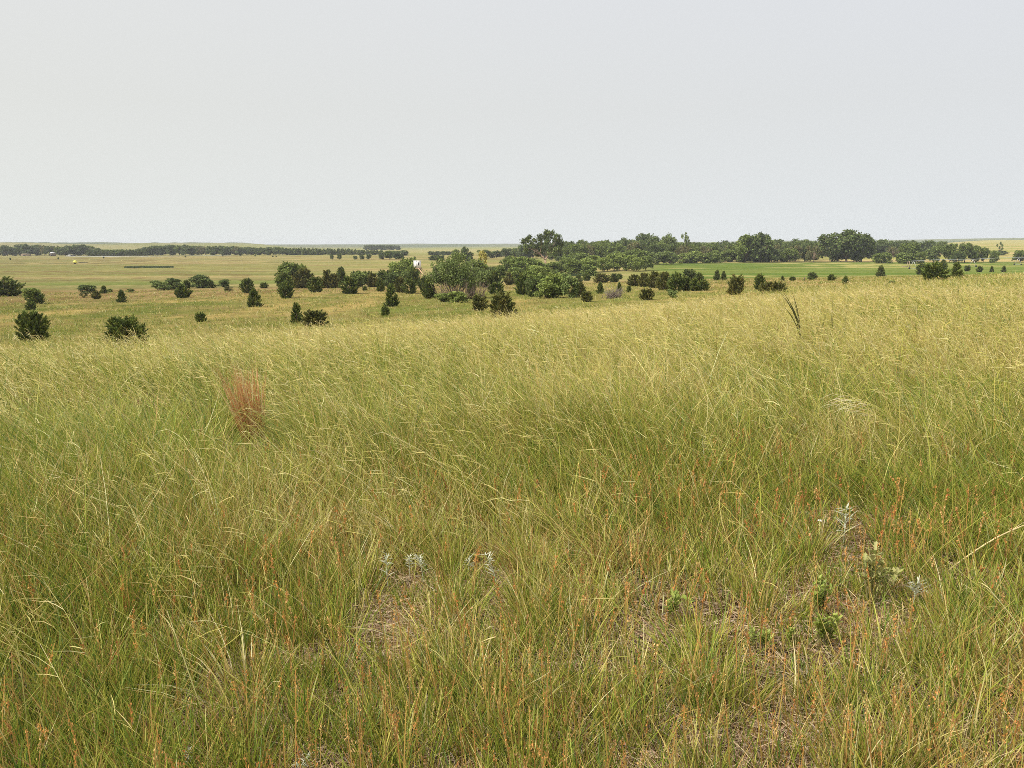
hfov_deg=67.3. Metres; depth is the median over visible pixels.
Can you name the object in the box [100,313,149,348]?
cedar tree
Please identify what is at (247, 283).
cedar tree
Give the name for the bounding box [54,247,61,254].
tree
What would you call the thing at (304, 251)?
tree
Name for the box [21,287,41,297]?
shrub
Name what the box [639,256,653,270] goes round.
tree
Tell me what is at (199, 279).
shrub
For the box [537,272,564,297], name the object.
shrub
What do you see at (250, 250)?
tree
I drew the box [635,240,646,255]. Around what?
tree
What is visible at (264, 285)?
cedar tree
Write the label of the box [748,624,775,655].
leafy plant
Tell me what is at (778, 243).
tree
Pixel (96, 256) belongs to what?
pond
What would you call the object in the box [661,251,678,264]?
tree
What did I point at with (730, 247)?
tree
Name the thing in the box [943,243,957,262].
tree
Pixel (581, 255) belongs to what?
shrub
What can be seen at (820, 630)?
leafy plant
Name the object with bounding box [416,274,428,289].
cedar tree
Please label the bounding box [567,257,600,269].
shrub
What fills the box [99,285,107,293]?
cedar tree
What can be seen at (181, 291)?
cedar tree
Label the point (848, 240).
tree
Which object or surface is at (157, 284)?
shrub
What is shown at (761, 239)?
tree
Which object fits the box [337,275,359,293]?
cedar tree
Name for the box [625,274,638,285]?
cedar tree
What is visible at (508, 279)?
cedar tree
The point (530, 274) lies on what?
shrub
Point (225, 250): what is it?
tree
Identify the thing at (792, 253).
tree
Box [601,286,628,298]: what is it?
dead brush
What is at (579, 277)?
cedar tree
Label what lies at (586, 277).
cedar tree
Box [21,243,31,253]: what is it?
tree
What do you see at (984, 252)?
tree
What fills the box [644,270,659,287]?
cedar tree
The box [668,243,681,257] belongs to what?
tree
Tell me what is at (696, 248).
tree
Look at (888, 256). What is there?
shrub
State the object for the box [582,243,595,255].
tree
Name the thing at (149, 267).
reed bed
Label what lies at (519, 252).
tree
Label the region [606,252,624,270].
tree
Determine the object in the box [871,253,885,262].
shrub
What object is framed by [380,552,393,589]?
sagewort
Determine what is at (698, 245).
tree
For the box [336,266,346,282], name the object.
cedar tree
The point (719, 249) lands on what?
tree
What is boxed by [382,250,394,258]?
tree
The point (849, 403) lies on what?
arching grass
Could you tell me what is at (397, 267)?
shrub
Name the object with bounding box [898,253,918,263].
shrub
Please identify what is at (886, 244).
tree
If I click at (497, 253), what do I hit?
tree
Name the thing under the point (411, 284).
cedar tree
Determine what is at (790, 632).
leafy plant
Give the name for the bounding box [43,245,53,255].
tree
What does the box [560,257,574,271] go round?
shrub
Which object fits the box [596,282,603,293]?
cedar tree
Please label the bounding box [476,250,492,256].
tree
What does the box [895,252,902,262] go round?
shrub
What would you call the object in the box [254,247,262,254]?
tree
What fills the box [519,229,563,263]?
cottonwood tree
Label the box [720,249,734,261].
tree
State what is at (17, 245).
tree
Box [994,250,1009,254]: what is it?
shrub
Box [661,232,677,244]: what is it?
tree
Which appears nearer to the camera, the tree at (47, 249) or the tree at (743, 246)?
the tree at (743, 246)
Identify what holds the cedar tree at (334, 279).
on the ground at (50, 274)
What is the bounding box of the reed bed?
[124,266,173,267]
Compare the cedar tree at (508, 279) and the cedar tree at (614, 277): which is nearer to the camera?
the cedar tree at (508, 279)
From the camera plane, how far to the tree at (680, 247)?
458.19 m
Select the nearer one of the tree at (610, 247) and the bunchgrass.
the bunchgrass
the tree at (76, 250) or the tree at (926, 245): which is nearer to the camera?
the tree at (926, 245)
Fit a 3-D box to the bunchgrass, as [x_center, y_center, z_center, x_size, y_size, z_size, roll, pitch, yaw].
[-2.502,0.106,7.078,0.531,0.931,0.604,6,12,33]
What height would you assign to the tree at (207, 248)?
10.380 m
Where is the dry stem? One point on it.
(1017, 527)
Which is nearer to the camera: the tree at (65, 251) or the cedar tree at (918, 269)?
the cedar tree at (918, 269)
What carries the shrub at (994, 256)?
on the ground at (50, 274)
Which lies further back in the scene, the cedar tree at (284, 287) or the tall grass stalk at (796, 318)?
the cedar tree at (284, 287)
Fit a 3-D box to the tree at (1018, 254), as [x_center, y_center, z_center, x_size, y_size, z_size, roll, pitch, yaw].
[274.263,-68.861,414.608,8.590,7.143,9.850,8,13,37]
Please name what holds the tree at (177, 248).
on the ground at (50, 274)
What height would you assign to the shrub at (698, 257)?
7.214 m
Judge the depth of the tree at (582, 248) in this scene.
444.92 m
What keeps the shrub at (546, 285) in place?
on the ground at (50, 274)
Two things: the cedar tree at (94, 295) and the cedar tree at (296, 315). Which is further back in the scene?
the cedar tree at (94, 295)
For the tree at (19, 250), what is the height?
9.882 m
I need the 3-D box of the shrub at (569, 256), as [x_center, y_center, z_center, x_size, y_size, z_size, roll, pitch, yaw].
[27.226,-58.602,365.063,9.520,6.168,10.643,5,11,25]
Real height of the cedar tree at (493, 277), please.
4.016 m
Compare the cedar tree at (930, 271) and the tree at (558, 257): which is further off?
the tree at (558, 257)
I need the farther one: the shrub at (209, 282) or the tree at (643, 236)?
the tree at (643, 236)
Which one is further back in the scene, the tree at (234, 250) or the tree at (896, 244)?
the tree at (234, 250)
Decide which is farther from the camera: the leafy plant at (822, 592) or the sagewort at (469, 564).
the sagewort at (469, 564)
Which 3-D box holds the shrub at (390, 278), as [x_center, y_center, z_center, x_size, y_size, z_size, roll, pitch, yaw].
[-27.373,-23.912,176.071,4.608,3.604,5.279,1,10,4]
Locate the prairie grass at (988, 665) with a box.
[0,271,1023,767]
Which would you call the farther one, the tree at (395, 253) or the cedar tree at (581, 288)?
the tree at (395, 253)
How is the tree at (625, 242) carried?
on the ground at (50, 274)
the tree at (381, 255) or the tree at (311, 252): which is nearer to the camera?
the tree at (381, 255)
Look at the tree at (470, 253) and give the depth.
463.02 m
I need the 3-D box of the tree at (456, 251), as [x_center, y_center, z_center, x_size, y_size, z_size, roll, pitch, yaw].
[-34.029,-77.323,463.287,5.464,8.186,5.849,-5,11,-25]
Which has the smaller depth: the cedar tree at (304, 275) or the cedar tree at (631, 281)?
the cedar tree at (631, 281)
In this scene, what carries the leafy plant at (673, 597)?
on the ground at (50, 274)
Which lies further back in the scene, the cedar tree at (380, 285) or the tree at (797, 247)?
the tree at (797, 247)
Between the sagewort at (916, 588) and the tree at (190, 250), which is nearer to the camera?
the sagewort at (916, 588)
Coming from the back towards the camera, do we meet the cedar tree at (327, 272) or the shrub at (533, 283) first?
the cedar tree at (327, 272)
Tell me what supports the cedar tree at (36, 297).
on the ground at (50, 274)
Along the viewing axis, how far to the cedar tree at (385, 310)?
75.78 m
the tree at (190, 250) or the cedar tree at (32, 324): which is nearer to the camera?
the cedar tree at (32, 324)
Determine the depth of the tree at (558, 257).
472.91 m
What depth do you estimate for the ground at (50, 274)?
126.00 m
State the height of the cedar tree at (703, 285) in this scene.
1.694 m
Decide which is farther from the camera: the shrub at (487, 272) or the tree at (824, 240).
the tree at (824, 240)
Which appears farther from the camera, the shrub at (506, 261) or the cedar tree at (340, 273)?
the shrub at (506, 261)
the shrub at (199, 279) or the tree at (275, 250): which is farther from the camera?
the tree at (275, 250)
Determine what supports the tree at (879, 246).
on the ground at (50, 274)
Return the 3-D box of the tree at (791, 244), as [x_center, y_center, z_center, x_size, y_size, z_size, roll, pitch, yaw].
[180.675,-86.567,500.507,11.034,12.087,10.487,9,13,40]
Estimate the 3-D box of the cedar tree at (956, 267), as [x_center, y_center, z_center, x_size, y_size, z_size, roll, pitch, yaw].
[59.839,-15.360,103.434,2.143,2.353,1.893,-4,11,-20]
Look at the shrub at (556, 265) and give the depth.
260.11 m
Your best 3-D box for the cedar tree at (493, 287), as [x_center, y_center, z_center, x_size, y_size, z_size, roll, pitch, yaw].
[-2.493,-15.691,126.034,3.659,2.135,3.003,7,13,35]
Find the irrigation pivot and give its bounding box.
[908,258,1021,268]
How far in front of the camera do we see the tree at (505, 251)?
589.82 m
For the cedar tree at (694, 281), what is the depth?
99.97 m
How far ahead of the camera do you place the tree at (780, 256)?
442.81 m
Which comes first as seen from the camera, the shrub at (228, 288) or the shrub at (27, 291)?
the shrub at (27, 291)
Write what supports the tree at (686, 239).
on the ground at (50, 274)
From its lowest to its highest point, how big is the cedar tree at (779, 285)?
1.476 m
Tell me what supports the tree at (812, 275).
on the ground at (50, 274)
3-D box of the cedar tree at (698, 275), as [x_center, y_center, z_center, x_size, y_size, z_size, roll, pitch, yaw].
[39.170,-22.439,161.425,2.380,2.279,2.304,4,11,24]
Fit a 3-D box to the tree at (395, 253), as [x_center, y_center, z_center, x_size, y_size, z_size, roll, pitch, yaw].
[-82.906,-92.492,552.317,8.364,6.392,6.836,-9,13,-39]
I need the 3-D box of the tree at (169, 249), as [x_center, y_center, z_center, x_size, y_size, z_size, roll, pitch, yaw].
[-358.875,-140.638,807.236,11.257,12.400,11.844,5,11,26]
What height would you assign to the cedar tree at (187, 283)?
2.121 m
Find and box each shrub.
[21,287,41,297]
[77,284,97,293]
[79,292,87,297]
[150,280,169,289]
[165,278,182,289]
[188,274,208,287]
[203,278,216,287]
[217,279,230,286]
[224,286,232,290]
[348,271,368,286]
[383,272,400,286]
[388,261,409,277]
[398,257,421,275]
[400,250,408,255]
[401,271,413,283]
[423,250,488,298]
[434,293,450,301]
[448,291,469,302]
[465,258,488,270]
[471,267,494,287]
[493,265,506,277]
[499,255,513,270]
[507,267,523,283]
[508,255,537,270]
[521,269,536,285]
[525,278,541,296]
[526,264,552,275]
[529,259,544,266]
[531,274,546,294]
[533,280,557,297]
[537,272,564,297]
[543,261,560,273]
[559,254,578,260]
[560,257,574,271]
[560,275,579,297]
[563,259,585,273]
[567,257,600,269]
[574,252,590,260]
[581,264,597,275]
[624,248,649,256]
[667,289,677,296]
[676,253,695,262]
[688,251,706,262]
[702,252,720,262]
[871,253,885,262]
[881,252,893,262]
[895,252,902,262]
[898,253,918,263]
[917,251,926,262]
[988,250,1000,262]
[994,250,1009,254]
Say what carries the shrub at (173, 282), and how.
on the ground at (50, 274)
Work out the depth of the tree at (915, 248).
421.85 m
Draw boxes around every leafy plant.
[664,588,695,625]
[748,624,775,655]
[785,626,795,641]
[809,574,832,616]
[813,611,842,649]
[839,655,847,666]
[855,541,903,605]
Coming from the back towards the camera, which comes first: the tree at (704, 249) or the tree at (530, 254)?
the tree at (530, 254)
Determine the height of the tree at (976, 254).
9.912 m
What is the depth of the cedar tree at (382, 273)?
186.98 m
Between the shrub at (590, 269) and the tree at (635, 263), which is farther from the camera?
the tree at (635, 263)
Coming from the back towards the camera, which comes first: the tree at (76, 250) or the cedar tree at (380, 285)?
the tree at (76, 250)
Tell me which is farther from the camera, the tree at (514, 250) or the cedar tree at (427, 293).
the tree at (514, 250)
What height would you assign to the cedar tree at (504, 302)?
2.366 m
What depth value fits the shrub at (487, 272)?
154.73 m
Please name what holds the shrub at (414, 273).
on the ground at (50, 274)
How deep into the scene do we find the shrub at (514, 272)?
190.20 m
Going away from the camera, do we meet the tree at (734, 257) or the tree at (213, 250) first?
the tree at (734, 257)
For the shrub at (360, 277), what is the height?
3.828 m
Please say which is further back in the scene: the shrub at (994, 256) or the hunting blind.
the shrub at (994, 256)
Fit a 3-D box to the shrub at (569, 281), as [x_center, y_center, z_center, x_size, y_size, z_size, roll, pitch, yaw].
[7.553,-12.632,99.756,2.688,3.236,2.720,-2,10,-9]
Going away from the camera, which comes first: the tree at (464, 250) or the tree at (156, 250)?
the tree at (464, 250)
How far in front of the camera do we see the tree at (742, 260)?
436.31 m
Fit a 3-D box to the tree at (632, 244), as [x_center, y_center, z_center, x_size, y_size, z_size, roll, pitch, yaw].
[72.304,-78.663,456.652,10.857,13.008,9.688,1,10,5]
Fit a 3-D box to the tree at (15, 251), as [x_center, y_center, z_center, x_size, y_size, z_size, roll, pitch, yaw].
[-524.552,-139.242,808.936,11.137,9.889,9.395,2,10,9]
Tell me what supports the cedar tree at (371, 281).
on the ground at (50, 274)
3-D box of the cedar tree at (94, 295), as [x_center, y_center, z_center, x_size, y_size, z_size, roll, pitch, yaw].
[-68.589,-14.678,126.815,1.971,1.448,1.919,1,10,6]
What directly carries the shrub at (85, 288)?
on the ground at (50, 274)
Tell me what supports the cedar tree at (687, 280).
on the ground at (50, 274)
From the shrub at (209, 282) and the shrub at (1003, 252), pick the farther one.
the shrub at (1003, 252)
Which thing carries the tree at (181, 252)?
on the ground at (50, 274)
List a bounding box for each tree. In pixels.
[0,245,12,255]
[0,276,26,296]
[7,247,17,255]
[13,244,22,255]
[13,310,50,341]
[15,247,23,253]
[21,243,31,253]
[24,290,45,303]
[24,301,37,309]
[33,246,43,255]
[38,245,45,255]
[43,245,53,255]
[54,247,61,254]
[59,247,69,255]
[64,245,76,255]
[69,244,82,255]
[72,245,83,254]
[79,244,87,255]
[90,291,101,298]
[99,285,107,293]
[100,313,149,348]
[111,250,121,253]
[115,290,127,302]
[142,247,154,254]
[147,245,160,255]
[160,245,166,254]
[166,245,176,255]
[173,245,181,254]
[174,284,192,297]
[179,244,187,254]
[182,245,196,254]
[182,279,191,287]
[194,311,206,321]
[196,246,204,254]
[205,246,210,253]
[209,246,219,254]
[217,246,232,254]
[231,246,239,254]
[235,247,247,254]
[238,277,254,292]
[246,246,254,254]
[246,287,263,306]
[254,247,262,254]
[259,282,268,287]
[265,247,273,254]
[272,247,284,253]
[274,261,300,283]
[275,271,295,288]
[276,280,294,298]
[279,248,291,254]
[288,248,294,254]
[290,266,313,287]
[290,302,303,323]
[295,248,300,254]
[301,247,307,254]
[301,309,329,326]
[304,276,323,291]
[309,247,315,254]
[318,269,337,287]
[326,273,341,287]
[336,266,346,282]
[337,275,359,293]
[365,273,379,286]
[375,278,384,291]
[376,269,391,284]
[378,252,387,258]
[381,305,389,316]
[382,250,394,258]
[383,283,399,306]
[391,251,400,258]
[393,277,404,292]
[400,278,416,293]
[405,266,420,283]
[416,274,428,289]
[420,277,435,298]
[451,249,459,261]
[461,246,469,260]
[467,251,473,261]
[467,278,475,295]
[471,293,488,310]
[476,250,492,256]
[478,250,486,270]
[486,269,502,285]
[487,282,505,293]
[488,250,502,257]
[488,290,517,317]
[501,248,512,256]
[502,272,514,284]
[510,248,517,256]
[513,272,527,294]
[515,245,528,256]
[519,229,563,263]
[524,244,543,257]
[545,243,553,259]
[552,246,565,260]
[563,244,574,254]
[570,243,588,255]
[575,274,583,281]
[577,282,586,296]
[581,291,593,301]
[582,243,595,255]
[583,272,590,280]
[590,255,600,260]
[592,242,607,257]
[592,273,610,282]
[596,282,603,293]
[597,257,615,271]
[605,242,620,257]
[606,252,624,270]
[608,273,619,281]
[614,254,636,270]
[615,245,626,252]
[619,239,629,247]
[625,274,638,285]
[626,241,641,250]
[627,257,643,270]
[635,233,660,245]
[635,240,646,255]
[636,272,648,286]
[637,287,654,299]
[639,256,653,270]
[644,241,660,254]
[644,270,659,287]
[649,251,668,264]
[655,271,670,289]
[658,242,671,251]
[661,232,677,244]
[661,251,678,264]
[667,271,685,291]
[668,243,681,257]
[674,245,690,259]
[681,232,689,251]
[681,269,696,278]
[682,275,691,290]
[687,244,700,251]
[689,278,699,290]
[692,242,707,251]
[693,272,703,280]
[696,279,710,290]
[700,244,712,258]
[706,245,722,252]
[711,250,723,262]
[713,270,719,279]
[714,244,728,249]
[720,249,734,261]
[720,271,726,279]
[725,244,735,261]
[726,274,745,294]
[731,251,736,261]
[734,234,758,262]
[736,252,749,261]
[748,231,773,261]
[753,273,765,289]
[758,281,772,292]
[763,248,780,261]
[769,281,788,293]
[771,241,782,249]
[777,249,788,261]
[780,244,792,248]
[780,248,801,261]
[783,242,796,247]
[788,244,803,261]
[790,238,802,243]
[798,242,814,261]
[805,245,822,261]
[807,272,817,279]
[814,232,843,261]
[827,274,836,280]
[829,229,865,261]
[842,275,849,284]
[850,233,875,261]
[874,242,884,254]
[876,239,891,253]
[876,265,885,276]
[886,246,899,257]
[890,241,901,256]
[897,242,920,257]
[914,263,925,274]
[919,240,936,251]
[920,261,952,280]
[925,245,945,262]
[936,241,948,254]
[940,259,947,269]
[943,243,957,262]
[951,250,965,262]
[951,261,964,277]
[958,242,976,262]
[964,265,970,270]
[969,245,981,262]
[975,265,983,271]
[979,247,990,261]
[1011,250,1023,261]
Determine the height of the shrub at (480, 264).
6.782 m
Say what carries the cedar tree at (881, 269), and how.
on the ground at (50, 274)
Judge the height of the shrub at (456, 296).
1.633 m
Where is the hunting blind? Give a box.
[414,260,426,278]
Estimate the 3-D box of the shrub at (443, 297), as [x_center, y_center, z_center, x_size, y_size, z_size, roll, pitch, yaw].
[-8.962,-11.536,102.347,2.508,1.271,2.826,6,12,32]
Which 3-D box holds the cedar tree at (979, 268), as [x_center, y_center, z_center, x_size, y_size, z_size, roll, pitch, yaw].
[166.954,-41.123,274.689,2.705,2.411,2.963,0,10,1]
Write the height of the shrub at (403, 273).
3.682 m
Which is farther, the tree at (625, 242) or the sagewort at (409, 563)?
the tree at (625, 242)
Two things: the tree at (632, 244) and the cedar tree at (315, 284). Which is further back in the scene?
the tree at (632, 244)
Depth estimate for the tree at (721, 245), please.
494.06 m
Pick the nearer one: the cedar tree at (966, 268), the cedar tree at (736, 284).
the cedar tree at (736, 284)
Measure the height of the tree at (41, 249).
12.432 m
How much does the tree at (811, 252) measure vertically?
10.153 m
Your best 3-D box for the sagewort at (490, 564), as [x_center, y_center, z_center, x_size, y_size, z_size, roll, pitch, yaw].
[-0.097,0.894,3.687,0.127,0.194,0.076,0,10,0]
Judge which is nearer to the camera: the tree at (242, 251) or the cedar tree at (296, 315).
the cedar tree at (296, 315)
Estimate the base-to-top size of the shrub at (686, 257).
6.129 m
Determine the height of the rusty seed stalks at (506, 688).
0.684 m
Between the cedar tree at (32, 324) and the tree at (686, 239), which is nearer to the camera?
the cedar tree at (32, 324)
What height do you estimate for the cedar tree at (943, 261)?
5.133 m
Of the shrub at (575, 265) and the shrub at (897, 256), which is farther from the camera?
the shrub at (897, 256)
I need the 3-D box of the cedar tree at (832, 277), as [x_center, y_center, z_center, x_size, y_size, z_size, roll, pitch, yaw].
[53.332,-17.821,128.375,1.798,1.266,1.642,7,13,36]
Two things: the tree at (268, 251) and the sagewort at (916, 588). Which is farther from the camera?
the tree at (268, 251)
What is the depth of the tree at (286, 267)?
174.85 m
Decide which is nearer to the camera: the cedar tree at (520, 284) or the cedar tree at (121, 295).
the cedar tree at (121, 295)
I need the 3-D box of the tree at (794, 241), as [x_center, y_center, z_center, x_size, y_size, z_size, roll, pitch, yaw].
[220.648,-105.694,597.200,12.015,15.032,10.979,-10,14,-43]
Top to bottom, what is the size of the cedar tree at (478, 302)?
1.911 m
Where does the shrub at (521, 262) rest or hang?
on the ground at (50, 274)
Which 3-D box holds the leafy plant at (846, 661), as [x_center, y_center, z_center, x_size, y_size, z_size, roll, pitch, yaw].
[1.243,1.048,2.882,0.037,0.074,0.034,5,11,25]
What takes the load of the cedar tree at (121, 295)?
on the ground at (50, 274)
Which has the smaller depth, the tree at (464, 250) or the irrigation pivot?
the irrigation pivot
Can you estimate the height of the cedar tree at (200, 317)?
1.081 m
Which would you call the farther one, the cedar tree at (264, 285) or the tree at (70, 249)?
the tree at (70, 249)
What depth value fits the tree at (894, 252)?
551.06 m
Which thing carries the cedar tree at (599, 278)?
on the ground at (50, 274)
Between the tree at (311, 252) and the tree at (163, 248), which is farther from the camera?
the tree at (163, 248)
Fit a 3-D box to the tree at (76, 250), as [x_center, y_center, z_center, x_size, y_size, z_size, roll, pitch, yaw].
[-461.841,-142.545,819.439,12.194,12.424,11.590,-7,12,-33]
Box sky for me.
[0,0,1023,243]
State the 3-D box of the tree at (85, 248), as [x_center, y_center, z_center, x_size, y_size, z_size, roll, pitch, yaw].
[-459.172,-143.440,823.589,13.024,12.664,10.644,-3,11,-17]
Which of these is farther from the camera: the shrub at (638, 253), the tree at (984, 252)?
the tree at (984, 252)
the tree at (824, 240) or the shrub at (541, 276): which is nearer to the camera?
the shrub at (541, 276)
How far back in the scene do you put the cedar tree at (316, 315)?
62.58 m
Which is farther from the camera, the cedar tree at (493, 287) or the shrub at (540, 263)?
the shrub at (540, 263)
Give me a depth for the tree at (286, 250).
807.51 m
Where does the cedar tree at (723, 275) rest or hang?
on the ground at (50, 274)
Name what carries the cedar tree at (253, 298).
on the ground at (50, 274)
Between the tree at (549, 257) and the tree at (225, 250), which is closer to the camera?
the tree at (549, 257)
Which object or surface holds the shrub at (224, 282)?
on the ground at (50, 274)
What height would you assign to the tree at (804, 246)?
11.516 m
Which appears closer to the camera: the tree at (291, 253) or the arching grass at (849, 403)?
the arching grass at (849, 403)
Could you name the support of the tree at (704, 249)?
on the ground at (50, 274)
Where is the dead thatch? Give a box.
[0,366,1023,767]
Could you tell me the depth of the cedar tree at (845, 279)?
96.37 m
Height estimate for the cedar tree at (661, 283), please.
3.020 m
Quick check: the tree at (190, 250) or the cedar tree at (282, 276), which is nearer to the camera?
the cedar tree at (282, 276)
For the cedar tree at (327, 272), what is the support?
on the ground at (50, 274)
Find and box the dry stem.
[949,522,1023,570]
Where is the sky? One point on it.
(122, 121)
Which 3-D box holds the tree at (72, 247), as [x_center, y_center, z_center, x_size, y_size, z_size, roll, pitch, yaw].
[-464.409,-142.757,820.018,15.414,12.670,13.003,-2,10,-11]
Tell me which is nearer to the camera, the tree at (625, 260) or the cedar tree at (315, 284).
the cedar tree at (315, 284)
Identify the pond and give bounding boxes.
[72,256,114,256]
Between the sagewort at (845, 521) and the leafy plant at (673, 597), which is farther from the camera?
the sagewort at (845, 521)
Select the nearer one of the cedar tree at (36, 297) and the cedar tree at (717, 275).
the cedar tree at (36, 297)
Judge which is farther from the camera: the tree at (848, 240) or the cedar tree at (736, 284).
the tree at (848, 240)
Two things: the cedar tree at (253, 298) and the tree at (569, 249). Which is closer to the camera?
the cedar tree at (253, 298)
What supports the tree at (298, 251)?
on the ground at (50, 274)
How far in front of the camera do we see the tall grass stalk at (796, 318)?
11.99 m
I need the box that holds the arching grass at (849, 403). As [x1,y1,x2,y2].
[823,393,908,442]
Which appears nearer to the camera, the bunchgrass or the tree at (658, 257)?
the bunchgrass
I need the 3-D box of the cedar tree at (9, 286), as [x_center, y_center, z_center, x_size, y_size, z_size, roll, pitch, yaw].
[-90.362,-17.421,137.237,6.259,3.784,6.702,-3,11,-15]
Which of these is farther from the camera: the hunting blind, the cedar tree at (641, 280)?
the hunting blind
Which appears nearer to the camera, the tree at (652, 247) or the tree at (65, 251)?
the tree at (652, 247)
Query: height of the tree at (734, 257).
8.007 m
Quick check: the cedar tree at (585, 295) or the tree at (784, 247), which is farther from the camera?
the tree at (784, 247)
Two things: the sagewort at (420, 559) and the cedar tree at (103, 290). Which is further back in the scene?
the cedar tree at (103, 290)
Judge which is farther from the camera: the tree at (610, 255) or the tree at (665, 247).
the tree at (665, 247)
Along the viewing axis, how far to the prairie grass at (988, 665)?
3.94 m
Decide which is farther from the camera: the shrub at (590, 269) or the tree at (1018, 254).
the tree at (1018, 254)
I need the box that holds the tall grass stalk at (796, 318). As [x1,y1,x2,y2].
[780,290,800,337]
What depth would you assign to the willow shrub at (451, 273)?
108.64 m
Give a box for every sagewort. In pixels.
[293,752,312,767]
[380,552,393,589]
[405,554,414,581]
[414,553,430,582]
[465,554,474,579]
[482,551,501,582]
[836,503,858,541]
[907,575,929,601]
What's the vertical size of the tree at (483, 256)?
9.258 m
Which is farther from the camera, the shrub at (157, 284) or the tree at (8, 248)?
the tree at (8, 248)
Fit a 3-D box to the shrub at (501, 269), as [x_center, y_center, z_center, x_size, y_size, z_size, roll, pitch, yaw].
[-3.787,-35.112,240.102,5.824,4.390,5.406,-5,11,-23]
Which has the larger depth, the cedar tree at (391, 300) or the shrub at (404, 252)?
the shrub at (404, 252)
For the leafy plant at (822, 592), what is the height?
0.192 m
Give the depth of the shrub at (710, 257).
417.79 m
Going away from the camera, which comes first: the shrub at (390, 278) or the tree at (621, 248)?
the shrub at (390, 278)
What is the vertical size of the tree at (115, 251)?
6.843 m
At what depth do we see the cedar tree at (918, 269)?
245.03 m
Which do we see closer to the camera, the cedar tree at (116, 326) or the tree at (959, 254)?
the cedar tree at (116, 326)
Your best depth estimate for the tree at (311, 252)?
803.84 m
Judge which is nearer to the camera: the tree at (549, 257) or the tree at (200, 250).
the tree at (549, 257)
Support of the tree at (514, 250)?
on the ground at (50, 274)
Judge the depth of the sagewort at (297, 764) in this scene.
2.35 m
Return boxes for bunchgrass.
[194,346,270,444]
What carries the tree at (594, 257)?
on the ground at (50, 274)
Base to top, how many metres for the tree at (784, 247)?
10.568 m
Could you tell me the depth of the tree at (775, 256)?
431.45 m
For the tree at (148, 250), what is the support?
on the ground at (50, 274)
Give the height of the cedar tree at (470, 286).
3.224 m
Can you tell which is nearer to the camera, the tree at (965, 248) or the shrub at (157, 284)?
the shrub at (157, 284)
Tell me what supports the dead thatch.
on the ground at (50, 274)
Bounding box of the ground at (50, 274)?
[0,238,1023,767]
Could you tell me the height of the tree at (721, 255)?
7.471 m
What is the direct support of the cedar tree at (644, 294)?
on the ground at (50, 274)
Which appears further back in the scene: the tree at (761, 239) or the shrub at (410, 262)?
the tree at (761, 239)
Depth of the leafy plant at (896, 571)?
3.39 m
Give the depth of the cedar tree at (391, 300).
92.37 m
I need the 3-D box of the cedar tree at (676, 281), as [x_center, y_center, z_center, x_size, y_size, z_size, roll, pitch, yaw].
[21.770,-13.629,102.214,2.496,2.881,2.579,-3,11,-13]
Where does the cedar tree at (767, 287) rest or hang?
on the ground at (50, 274)
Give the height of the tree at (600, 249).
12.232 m
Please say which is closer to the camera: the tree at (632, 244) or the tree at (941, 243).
the tree at (632, 244)
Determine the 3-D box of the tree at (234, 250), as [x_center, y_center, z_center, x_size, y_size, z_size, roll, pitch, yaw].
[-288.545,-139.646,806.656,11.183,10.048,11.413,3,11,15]
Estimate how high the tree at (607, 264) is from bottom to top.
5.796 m
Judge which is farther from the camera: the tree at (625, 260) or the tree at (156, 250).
the tree at (156, 250)
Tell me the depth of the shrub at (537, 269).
186.92 m
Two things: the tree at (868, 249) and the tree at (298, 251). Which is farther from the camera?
the tree at (298, 251)
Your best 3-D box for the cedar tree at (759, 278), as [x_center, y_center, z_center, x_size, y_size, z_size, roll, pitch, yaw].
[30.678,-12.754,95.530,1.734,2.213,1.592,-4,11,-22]
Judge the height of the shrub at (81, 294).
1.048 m
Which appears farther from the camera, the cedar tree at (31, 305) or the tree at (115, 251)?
the tree at (115, 251)
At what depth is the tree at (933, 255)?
412.10 m
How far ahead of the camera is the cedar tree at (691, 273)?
201.07 m
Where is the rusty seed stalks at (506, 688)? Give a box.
[0,374,1023,767]
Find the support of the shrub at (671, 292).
on the ground at (50, 274)
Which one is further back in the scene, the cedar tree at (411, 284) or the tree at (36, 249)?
the tree at (36, 249)
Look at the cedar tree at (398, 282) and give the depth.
137.32 m
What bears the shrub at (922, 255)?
on the ground at (50, 274)

